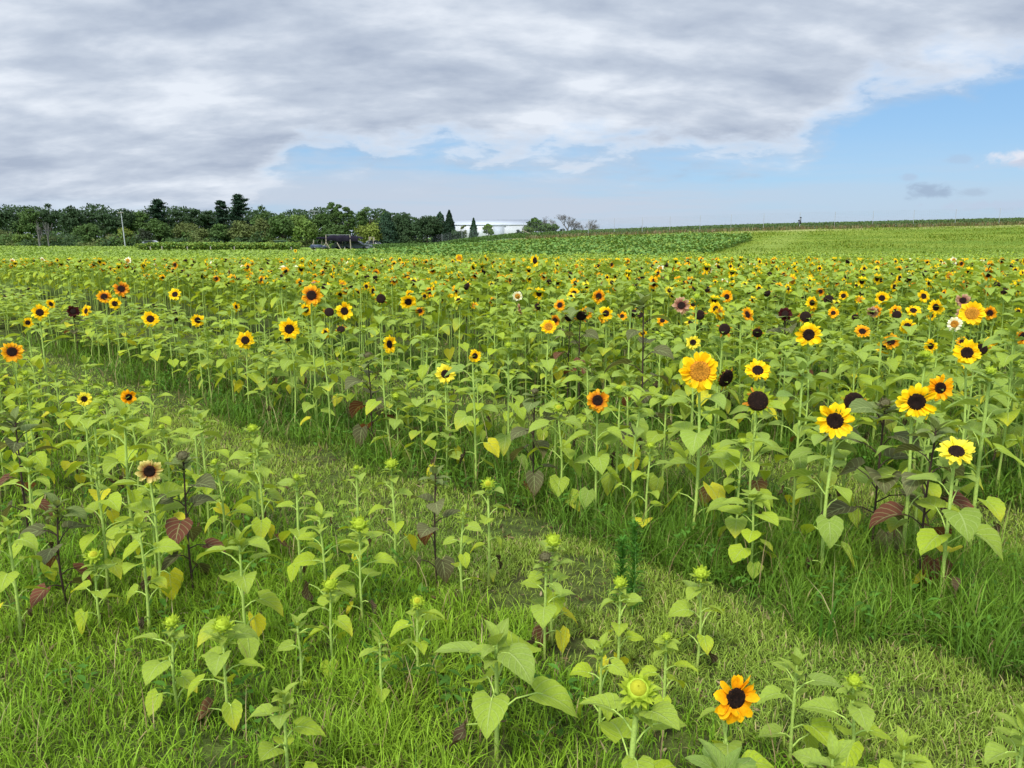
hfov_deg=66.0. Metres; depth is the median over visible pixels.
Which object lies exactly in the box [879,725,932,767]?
young sunflower
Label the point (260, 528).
young sunflower
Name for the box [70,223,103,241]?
broadleaf tree
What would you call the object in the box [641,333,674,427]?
sunflower in bud
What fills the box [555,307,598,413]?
purple leaved sunflower
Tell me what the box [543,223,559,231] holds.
broadleaf tree
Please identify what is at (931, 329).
sunflower
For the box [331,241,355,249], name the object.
parked car
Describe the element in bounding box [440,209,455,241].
cedar tree
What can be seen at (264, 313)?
sunflower in bud
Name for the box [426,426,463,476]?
young sunflower
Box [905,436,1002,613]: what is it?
sunflower
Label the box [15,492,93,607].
purple leaved sunflower
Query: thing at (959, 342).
sunflower
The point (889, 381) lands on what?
young sunflower
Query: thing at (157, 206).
pine tree
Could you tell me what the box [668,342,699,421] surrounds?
young sunflower
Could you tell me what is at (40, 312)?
sunflower
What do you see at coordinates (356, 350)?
sunflower in bud
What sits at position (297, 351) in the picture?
sunflower in bud
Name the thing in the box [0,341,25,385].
young sunflower
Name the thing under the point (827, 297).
sunflower
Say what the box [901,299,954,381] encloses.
sunflower
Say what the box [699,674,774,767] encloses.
sunflower
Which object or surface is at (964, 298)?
sunflower
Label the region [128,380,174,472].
sunflower in bud
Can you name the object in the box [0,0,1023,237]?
sky
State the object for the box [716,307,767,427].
sunflower
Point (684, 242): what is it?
dark leafy crop
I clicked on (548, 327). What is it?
sunflower
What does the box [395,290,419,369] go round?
sunflower
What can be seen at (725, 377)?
sunflower
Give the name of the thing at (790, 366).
sunflower in bud
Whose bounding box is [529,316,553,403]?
young sunflower
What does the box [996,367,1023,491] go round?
sunflower in bud
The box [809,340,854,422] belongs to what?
sunflower in bud
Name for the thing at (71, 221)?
broadleaf tree
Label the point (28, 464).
young sunflower
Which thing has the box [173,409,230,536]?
young sunflower
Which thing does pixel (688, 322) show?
sunflower
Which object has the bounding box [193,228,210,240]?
bush
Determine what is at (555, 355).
purple leaved sunflower
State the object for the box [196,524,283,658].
young sunflower
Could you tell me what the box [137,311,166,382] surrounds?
sunflower
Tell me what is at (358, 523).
sunflower in bud
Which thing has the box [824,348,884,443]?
young sunflower
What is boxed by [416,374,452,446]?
sunflower in bud
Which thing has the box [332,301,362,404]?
sunflower
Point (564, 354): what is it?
sunflower
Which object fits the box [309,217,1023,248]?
ridge bean crop
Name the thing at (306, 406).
sunflower
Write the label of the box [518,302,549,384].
sunflower
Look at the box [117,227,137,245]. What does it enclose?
bush
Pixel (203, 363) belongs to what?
young sunflower
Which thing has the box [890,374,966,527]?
sunflower
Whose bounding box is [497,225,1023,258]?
slope grass
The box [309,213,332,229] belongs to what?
broadleaf tree
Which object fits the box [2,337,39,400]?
sunflower in bud
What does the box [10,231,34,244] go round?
bush
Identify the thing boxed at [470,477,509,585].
sunflower in bud
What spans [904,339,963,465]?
sunflower
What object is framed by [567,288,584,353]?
sunflower
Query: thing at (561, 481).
sunflower in bud
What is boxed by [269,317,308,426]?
sunflower
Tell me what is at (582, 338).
sunflower in bud
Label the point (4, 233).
bush
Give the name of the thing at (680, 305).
sunflower
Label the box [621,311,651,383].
sunflower
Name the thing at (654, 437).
sunflower in bud
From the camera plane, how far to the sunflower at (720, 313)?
8.84 m
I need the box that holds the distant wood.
[0,203,444,243]
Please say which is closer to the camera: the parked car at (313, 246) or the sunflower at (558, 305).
the sunflower at (558, 305)
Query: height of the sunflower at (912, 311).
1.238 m
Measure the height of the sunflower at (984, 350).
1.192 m
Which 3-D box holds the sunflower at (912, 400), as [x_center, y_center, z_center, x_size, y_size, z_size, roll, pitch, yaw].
[2.329,0.580,4.640,0.462,1.206,0.436,0,11,0]
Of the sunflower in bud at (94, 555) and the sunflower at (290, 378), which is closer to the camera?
the sunflower in bud at (94, 555)
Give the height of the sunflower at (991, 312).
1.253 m
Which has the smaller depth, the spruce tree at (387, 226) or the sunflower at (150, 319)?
the sunflower at (150, 319)
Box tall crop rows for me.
[133,241,301,250]
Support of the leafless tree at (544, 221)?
on the ground at (580, 590)
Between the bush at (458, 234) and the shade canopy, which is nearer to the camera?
the shade canopy
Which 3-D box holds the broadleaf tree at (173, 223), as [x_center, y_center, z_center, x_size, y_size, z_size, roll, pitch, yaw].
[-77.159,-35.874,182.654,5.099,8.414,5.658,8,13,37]
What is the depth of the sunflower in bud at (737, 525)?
4.76 m
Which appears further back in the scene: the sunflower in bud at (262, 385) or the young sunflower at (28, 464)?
the sunflower in bud at (262, 385)
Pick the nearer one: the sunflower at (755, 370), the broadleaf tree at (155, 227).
the sunflower at (755, 370)
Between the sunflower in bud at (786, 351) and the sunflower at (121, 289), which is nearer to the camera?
the sunflower in bud at (786, 351)
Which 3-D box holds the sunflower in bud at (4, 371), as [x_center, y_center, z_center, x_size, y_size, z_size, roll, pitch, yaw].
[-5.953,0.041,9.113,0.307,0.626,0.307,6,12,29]
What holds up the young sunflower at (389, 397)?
on the ground at (580, 590)
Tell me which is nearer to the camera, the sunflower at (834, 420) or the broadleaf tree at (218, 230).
the sunflower at (834, 420)
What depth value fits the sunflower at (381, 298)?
11.50 m
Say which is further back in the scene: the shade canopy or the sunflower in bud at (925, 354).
the shade canopy
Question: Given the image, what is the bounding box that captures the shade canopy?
[311,235,362,248]
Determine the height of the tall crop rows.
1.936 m
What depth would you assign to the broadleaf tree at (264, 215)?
173.27 m
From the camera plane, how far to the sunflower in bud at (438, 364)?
8.02 m
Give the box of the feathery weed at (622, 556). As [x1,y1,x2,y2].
[607,535,630,605]
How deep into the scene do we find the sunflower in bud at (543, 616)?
3.73 m
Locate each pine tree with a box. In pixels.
[144,198,172,239]
[211,200,230,229]
[226,193,251,227]
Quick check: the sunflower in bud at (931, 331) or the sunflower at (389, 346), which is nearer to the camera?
the sunflower at (389, 346)
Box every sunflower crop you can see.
[0,250,1023,289]
[0,253,1023,387]
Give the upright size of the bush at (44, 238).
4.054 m
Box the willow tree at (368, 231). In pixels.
[354,221,383,243]
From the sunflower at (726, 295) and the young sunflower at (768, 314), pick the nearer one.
the young sunflower at (768, 314)
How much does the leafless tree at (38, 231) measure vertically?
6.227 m
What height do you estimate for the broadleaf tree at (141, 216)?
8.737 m
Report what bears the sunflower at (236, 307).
on the ground at (580, 590)
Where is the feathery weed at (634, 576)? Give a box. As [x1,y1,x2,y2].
[621,518,648,614]
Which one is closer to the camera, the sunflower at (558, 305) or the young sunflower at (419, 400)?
the young sunflower at (419, 400)
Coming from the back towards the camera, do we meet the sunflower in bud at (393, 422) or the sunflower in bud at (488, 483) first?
the sunflower in bud at (393, 422)
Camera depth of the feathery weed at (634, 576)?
4.20 m
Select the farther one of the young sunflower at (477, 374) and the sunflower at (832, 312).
the sunflower at (832, 312)
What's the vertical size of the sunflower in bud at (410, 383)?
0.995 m
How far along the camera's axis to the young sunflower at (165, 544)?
3.97 m
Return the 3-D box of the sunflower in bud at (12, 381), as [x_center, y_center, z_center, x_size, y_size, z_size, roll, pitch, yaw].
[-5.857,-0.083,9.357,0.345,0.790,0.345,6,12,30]
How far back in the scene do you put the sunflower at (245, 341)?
8.95 m
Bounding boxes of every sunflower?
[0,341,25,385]
[0,342,35,426]
[0,369,21,436]
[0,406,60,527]
[0,410,19,499]
[0,454,63,583]
[0,515,48,639]
[2,317,54,411]
[4,381,53,484]
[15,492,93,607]
[22,304,75,418]
[36,300,68,347]
[41,364,75,441]
[55,392,118,500]
[60,306,91,357]
[66,355,112,434]
[73,463,130,593]
[78,305,103,355]
[92,290,118,362]
[95,395,161,561]
[100,298,136,368]
[107,389,162,490]
[107,460,188,608]
[108,386,141,446]
[112,281,135,353]
[114,512,182,632]
[136,454,184,535]
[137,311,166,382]
[156,450,225,593]
[164,288,191,358]
[168,396,222,516]
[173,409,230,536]
[182,314,215,395]
[191,328,225,405]
[191,337,219,381]
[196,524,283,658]
[216,302,249,396]
[221,330,264,410]
[222,331,252,376]
[230,435,288,564]
[246,681,325,767]
[267,335,306,415]
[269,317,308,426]
[275,316,317,405]
[276,613,323,691]
[291,285,332,432]
[291,500,358,615]
[295,304,324,400]
[298,328,350,432]
[299,385,338,427]
[315,305,349,408]
[321,325,358,418]
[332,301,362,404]
[334,280,354,337]
[337,358,371,416]
[345,351,399,450]
[358,630,398,717]
[359,335,407,454]
[365,314,407,396]
[366,372,409,432]
[370,291,396,345]
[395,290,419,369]
[398,294,420,373]
[401,396,449,469]
[410,464,466,583]
[421,363,468,474]
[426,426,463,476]
[430,617,579,760]
[433,294,466,361]
[443,504,485,606]
[444,349,499,487]
[453,369,501,443]
[455,254,464,280]
[466,357,500,429]
[478,315,513,397]
[497,312,528,394]
[498,304,533,389]
[504,291,527,368]
[510,388,562,506]
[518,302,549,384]
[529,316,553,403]
[530,320,575,450]
[535,315,567,397]
[538,299,578,396]
[539,321,576,381]
[539,379,573,473]
[550,307,587,397]
[552,303,575,377]
[553,317,586,395]
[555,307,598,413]
[560,317,593,393]
[561,354,610,470]
[563,389,622,526]
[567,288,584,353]
[567,306,611,407]
[570,631,627,733]
[583,289,621,388]
[589,317,625,388]
[590,307,621,387]
[594,316,632,398]
[601,365,655,482]
[604,291,673,469]
[607,311,638,377]
[611,308,649,402]
[611,394,654,524]
[615,327,645,400]
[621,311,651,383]
[627,329,663,389]
[645,314,683,393]
[647,323,682,412]
[661,351,745,539]
[663,297,691,385]
[668,336,719,487]
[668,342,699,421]
[676,315,709,386]
[683,308,719,409]
[685,738,757,767]
[687,298,709,357]
[693,364,738,514]
[696,302,734,406]
[696,305,735,407]
[696,322,742,441]
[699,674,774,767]
[703,332,746,420]
[714,290,736,361]
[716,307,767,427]
[716,487,796,584]
[725,358,788,503]
[725,386,788,525]
[729,307,772,412]
[732,326,778,433]
[733,337,777,425]
[745,311,786,386]
[756,356,833,521]
[756,646,840,763]
[763,308,812,418]
[764,333,806,418]
[778,315,802,376]
[778,402,869,585]
[782,322,834,446]
[785,309,826,384]
[786,296,827,392]
[792,730,865,767]
[796,416,843,512]
[813,293,838,361]
[813,307,853,379]
[813,388,877,527]
[816,307,851,372]
[816,331,852,405]
[819,397,928,563]
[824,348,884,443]
[829,316,859,393]
[834,313,869,387]
[835,291,853,338]
[835,325,885,438]
[838,310,866,386]
[846,318,876,373]
[851,306,888,397]
[852,326,905,456]
[853,305,891,378]
[858,310,891,373]
[858,342,900,441]
[863,383,945,572]
[866,333,917,443]
[869,415,973,588]
[875,291,891,352]
[875,313,917,375]
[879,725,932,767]
[880,305,917,384]
[880,308,911,396]
[880,318,926,439]
[886,341,936,426]
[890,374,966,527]
[898,305,927,387]
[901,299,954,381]
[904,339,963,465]
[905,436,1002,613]
[910,312,947,373]
[911,290,929,372]
[915,303,966,378]
[924,319,962,376]
[925,317,973,431]
[937,355,1007,458]
[938,339,1000,505]
[941,307,976,399]
[943,336,977,415]
[947,294,972,363]
[947,301,988,376]
[953,341,1008,468]
[964,305,1015,394]
[967,336,1002,416]
[974,701,1023,767]
[977,318,1023,490]
[988,328,1023,452]
[1011,297,1023,393]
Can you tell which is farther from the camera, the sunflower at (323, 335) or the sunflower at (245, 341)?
the sunflower at (245, 341)
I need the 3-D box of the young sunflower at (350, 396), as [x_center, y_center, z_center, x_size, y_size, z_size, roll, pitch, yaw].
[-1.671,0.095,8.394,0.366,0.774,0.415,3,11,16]
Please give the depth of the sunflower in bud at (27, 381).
7.19 m
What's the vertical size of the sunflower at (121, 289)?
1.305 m
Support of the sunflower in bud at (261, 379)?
on the ground at (580, 590)
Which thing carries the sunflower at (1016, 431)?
on the ground at (580, 590)
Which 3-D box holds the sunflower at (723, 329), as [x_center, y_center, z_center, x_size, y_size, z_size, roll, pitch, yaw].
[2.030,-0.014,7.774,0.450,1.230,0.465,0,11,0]
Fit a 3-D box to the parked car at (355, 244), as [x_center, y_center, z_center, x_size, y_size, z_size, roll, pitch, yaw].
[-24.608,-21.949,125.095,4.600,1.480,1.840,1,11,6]
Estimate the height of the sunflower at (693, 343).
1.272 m
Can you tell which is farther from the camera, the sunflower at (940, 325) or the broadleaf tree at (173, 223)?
the broadleaf tree at (173, 223)
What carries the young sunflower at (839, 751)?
on the ground at (580, 590)
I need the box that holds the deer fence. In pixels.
[414,208,1022,241]
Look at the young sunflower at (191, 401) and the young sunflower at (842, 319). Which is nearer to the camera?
the young sunflower at (191, 401)
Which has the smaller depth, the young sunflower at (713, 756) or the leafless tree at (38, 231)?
the young sunflower at (713, 756)
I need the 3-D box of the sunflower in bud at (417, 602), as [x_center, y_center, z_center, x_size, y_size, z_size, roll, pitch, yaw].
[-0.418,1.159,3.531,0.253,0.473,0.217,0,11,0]
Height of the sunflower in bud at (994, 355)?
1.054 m
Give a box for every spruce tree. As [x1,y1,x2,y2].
[377,212,399,242]
[396,214,416,242]
[431,211,444,242]
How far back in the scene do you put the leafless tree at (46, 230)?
160.01 m
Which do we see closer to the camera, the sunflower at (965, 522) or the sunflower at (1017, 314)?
the sunflower at (965, 522)
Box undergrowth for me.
[0,231,442,246]
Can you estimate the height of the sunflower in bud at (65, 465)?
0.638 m
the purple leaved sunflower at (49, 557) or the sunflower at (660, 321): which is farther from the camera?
the sunflower at (660, 321)
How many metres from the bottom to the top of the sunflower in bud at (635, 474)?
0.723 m
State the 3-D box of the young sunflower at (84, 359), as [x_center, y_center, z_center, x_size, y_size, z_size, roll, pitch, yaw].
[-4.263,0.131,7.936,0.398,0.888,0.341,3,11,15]
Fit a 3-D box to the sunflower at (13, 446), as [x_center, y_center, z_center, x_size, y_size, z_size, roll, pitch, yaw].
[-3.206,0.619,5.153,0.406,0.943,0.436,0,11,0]
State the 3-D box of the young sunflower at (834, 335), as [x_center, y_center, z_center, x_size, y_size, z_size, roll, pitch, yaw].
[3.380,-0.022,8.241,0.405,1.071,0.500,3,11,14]
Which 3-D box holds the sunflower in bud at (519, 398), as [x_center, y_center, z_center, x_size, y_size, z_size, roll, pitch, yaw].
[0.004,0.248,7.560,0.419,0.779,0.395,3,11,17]
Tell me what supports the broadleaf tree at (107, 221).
on the ground at (580, 590)
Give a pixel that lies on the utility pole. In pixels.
(122, 227)
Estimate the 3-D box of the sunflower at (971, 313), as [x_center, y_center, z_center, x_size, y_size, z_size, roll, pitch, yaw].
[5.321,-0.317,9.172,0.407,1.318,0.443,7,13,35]
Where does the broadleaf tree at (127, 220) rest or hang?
on the ground at (580, 590)
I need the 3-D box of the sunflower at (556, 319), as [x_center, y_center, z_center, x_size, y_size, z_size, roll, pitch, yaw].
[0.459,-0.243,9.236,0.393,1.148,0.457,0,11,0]
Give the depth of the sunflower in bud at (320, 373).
10.22 m
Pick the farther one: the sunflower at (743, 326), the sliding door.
the sliding door
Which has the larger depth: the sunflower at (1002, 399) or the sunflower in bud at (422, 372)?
the sunflower in bud at (422, 372)
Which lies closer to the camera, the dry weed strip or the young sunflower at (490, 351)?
the young sunflower at (490, 351)
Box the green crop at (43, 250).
[0,245,690,258]
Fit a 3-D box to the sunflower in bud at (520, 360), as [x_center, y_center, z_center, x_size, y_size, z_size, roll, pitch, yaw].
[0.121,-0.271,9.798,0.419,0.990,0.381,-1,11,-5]
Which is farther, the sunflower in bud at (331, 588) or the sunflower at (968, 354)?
the sunflower at (968, 354)
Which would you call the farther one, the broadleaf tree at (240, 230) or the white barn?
the white barn
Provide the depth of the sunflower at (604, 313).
9.06 m
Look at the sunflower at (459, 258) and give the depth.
19.77 m
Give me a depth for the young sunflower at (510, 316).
9.99 m
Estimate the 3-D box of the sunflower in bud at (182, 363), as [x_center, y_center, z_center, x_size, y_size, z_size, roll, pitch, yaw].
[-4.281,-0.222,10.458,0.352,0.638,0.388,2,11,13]
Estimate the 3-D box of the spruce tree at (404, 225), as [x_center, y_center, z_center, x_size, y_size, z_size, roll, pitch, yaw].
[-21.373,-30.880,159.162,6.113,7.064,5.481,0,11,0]
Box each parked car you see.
[141,240,157,243]
[273,240,286,242]
[311,245,330,249]
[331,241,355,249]
[341,241,372,248]
[365,241,382,244]
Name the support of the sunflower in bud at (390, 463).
on the ground at (580, 590)
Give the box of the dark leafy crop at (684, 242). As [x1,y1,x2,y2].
[353,231,753,257]
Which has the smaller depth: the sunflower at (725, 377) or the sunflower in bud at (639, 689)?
the sunflower in bud at (639, 689)
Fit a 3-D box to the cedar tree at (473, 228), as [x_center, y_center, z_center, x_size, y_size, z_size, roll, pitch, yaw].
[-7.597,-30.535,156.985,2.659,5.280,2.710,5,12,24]
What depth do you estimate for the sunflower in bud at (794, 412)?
7.49 m
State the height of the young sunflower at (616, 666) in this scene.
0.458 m
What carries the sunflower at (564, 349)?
on the ground at (580, 590)
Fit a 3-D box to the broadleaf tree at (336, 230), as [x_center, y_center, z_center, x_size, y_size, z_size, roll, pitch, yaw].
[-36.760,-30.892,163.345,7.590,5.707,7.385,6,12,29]
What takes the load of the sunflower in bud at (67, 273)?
on the ground at (580, 590)
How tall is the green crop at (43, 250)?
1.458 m
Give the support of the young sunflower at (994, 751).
on the ground at (580, 590)
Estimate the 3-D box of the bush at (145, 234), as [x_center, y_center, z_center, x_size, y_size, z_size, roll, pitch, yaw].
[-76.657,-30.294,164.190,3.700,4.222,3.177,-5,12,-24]
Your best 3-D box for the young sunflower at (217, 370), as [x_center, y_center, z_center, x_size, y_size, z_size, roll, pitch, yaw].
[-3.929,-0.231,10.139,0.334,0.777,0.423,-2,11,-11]
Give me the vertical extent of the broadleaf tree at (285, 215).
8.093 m
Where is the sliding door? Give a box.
[493,226,503,239]
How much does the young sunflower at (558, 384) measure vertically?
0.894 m
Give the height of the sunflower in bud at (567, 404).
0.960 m
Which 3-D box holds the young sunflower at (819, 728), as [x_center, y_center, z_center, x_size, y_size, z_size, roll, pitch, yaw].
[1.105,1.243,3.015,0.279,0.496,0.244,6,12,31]
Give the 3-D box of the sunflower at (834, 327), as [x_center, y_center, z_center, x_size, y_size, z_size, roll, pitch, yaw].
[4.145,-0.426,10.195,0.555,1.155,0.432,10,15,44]
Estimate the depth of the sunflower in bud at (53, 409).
8.35 m
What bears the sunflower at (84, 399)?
on the ground at (580, 590)
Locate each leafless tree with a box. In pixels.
[35,221,42,245]
[42,222,52,245]
[542,216,555,231]
[554,214,583,229]
[578,219,599,229]
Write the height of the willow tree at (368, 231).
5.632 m
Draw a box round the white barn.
[454,220,528,241]
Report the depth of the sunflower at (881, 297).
11.81 m
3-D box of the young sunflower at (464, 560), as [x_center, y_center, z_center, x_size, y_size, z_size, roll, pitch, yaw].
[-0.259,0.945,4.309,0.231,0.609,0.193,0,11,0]
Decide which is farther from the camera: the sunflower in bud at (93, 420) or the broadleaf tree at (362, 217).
the broadleaf tree at (362, 217)
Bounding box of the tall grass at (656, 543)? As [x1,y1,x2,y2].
[0,323,1023,767]
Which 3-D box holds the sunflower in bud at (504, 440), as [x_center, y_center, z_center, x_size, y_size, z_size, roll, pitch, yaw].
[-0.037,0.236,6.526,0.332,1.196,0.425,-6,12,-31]
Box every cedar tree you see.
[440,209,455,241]
[468,217,478,237]
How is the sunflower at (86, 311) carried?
on the ground at (580, 590)
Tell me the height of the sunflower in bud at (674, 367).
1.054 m
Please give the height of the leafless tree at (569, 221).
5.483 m
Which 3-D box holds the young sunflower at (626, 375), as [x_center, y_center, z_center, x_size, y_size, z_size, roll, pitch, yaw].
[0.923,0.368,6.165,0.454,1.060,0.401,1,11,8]
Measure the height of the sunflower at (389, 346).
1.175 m
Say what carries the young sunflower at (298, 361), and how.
on the ground at (580, 590)
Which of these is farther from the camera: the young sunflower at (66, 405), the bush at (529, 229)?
the bush at (529, 229)
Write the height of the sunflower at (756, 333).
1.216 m
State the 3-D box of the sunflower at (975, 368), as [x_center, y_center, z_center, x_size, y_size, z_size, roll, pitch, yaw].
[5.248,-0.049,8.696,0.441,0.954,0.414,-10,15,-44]
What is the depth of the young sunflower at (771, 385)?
7.75 m
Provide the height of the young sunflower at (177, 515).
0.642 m
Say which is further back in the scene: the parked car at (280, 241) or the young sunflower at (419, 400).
the parked car at (280, 241)
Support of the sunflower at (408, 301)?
on the ground at (580, 590)
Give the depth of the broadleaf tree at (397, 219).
171.52 m
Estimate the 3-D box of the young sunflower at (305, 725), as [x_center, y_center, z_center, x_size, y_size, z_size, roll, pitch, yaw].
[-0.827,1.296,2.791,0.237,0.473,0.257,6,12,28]
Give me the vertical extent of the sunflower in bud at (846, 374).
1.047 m
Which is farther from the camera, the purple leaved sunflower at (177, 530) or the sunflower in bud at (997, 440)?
the sunflower in bud at (997, 440)
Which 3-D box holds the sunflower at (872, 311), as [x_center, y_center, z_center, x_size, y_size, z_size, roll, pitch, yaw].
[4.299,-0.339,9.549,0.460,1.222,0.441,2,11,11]
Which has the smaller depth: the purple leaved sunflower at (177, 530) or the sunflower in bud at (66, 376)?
the purple leaved sunflower at (177, 530)
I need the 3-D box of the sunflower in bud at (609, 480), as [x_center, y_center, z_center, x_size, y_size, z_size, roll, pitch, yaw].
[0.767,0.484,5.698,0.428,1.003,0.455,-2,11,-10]
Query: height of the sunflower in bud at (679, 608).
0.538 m
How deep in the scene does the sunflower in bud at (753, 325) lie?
10.39 m
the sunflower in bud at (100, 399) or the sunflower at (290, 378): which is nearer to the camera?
the sunflower in bud at (100, 399)
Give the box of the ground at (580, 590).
[0,224,1023,767]
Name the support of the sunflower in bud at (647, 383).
on the ground at (580, 590)
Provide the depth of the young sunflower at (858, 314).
10.34 m
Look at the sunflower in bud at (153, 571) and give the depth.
4.44 m
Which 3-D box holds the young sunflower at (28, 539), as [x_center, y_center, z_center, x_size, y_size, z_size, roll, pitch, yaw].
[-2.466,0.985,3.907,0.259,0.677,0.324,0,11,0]
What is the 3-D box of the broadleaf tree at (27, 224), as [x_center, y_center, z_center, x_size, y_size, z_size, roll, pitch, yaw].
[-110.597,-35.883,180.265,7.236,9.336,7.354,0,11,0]
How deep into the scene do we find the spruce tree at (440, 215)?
159.04 m
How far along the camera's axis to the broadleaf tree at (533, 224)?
162.16 m
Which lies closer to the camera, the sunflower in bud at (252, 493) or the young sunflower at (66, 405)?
the sunflower in bud at (252, 493)
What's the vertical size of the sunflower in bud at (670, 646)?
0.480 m
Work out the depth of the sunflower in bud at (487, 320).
10.21 m
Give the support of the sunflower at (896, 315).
on the ground at (580, 590)
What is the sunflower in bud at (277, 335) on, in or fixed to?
on the ground at (580, 590)
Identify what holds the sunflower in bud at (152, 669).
on the ground at (580, 590)
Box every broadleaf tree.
[0,209,23,234]
[8,207,44,235]
[39,203,61,234]
[55,205,86,232]
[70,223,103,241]
[83,212,102,225]
[95,211,120,235]
[115,208,137,234]
[131,210,149,233]
[141,218,175,240]
[167,210,188,227]
[171,220,200,239]
[182,208,207,227]
[200,211,215,230]
[205,222,231,242]
[224,219,253,241]
[248,218,277,241]
[249,206,269,240]
[266,214,295,238]
[273,211,295,237]
[288,214,307,236]
[291,218,320,243]
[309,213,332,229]
[315,222,350,240]
[327,202,342,225]
[338,206,354,230]
[356,206,377,232]
[393,215,401,231]
[409,215,443,242]
[460,225,466,236]
[483,224,493,235]
[526,217,546,231]
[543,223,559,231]
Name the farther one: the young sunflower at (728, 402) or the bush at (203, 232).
the bush at (203, 232)
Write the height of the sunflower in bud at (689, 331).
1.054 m
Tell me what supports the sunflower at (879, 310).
on the ground at (580, 590)
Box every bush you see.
[0,229,17,240]
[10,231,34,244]
[35,229,65,244]
[98,234,119,245]
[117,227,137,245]
[134,228,152,240]
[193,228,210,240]
[451,230,464,239]
[521,226,534,232]
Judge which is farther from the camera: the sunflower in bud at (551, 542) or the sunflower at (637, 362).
the sunflower at (637, 362)
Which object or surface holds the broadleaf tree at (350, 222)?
on the ground at (580, 590)
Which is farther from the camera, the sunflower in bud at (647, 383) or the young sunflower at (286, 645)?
the sunflower in bud at (647, 383)
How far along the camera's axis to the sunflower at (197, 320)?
9.82 m
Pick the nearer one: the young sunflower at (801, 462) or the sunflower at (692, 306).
the young sunflower at (801, 462)
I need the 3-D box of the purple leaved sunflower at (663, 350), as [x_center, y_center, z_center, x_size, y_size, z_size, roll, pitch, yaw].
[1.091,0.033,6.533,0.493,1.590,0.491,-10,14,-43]
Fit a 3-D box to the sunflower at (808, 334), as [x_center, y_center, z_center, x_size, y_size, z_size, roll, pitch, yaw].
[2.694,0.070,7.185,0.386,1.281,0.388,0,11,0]
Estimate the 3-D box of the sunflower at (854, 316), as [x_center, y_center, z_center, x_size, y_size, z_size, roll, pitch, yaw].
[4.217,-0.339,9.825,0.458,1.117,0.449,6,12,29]
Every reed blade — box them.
[819,589,843,644]
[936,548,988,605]
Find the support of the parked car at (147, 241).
on the ground at (580, 590)
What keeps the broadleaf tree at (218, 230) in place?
on the ground at (580, 590)
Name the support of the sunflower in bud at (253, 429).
on the ground at (580, 590)
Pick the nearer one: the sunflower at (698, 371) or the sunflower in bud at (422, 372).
the sunflower at (698, 371)
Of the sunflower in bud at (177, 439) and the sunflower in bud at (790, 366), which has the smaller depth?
the sunflower in bud at (177, 439)
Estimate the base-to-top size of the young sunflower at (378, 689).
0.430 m
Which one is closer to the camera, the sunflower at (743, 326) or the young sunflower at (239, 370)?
the sunflower at (743, 326)
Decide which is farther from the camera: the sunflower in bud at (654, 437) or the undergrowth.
the undergrowth
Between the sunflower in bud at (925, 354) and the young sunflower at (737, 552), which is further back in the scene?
the sunflower in bud at (925, 354)
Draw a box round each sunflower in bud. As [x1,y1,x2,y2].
[0,356,33,402]
[0,364,7,407]
[0,404,55,500]
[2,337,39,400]
[4,369,50,453]
[28,369,57,422]
[52,370,80,429]
[52,412,88,483]
[55,270,85,356]
[66,407,123,524]
[68,380,103,444]
[71,548,125,634]
[84,390,131,480]
[92,382,136,461]
[114,483,187,584]
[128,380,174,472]
[130,613,197,717]
[148,424,193,513]
[172,344,205,390]
[186,614,264,730]
[204,458,254,559]
[212,321,249,405]
[228,423,283,539]
[229,454,274,518]
[241,356,288,423]
[244,310,289,400]
[246,331,271,377]
[249,345,279,412]
[268,280,300,393]
[270,311,300,374]
[276,473,321,588]
[277,318,315,393]
[303,577,352,678]
[304,335,338,382]
[330,514,397,620]
[337,465,373,565]
[344,325,379,399]
[367,457,417,572]
[369,348,411,413]
[369,392,417,464]
[389,593,447,693]
[391,367,434,442]
[405,334,438,401]
[409,333,450,426]
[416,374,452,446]
[430,360,465,434]
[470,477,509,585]
[472,315,506,383]
[485,341,531,479]
[489,369,531,433]
[505,323,538,398]
[520,551,575,659]
[527,401,581,511]
[528,531,577,647]
[552,360,601,455]
[576,318,602,387]
[579,671,686,767]
[583,383,646,510]
[599,575,644,678]
[613,286,642,413]
[627,442,673,531]
[630,393,692,501]
[636,331,673,415]
[640,631,697,736]
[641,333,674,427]
[663,325,696,403]
[666,329,707,403]
[668,564,724,666]
[679,293,714,421]
[705,438,775,543]
[738,331,780,387]
[740,314,765,356]
[751,345,806,452]
[777,341,827,442]
[779,336,824,414]
[789,423,856,518]
[799,672,894,767]
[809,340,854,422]
[818,338,854,402]
[886,349,953,469]
[891,412,974,552]
[914,353,962,445]
[918,318,943,352]
[940,365,1023,551]
[977,327,1023,403]
[978,359,1023,476]
[989,338,1023,412]
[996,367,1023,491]
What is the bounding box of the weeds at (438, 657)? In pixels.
[0,355,1023,741]
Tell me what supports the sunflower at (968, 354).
on the ground at (580, 590)
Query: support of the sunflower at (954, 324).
on the ground at (580, 590)
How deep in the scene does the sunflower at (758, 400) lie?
5.20 m
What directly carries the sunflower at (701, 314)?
on the ground at (580, 590)
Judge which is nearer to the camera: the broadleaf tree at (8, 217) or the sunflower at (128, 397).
the sunflower at (128, 397)
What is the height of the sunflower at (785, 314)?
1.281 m
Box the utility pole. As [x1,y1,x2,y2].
[118,211,125,245]
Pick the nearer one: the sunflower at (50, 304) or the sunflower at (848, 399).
the sunflower at (848, 399)
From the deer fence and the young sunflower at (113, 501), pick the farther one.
the deer fence
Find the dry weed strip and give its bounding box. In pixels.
[526,220,1023,238]
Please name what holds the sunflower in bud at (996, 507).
on the ground at (580, 590)
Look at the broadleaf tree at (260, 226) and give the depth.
164.39 m

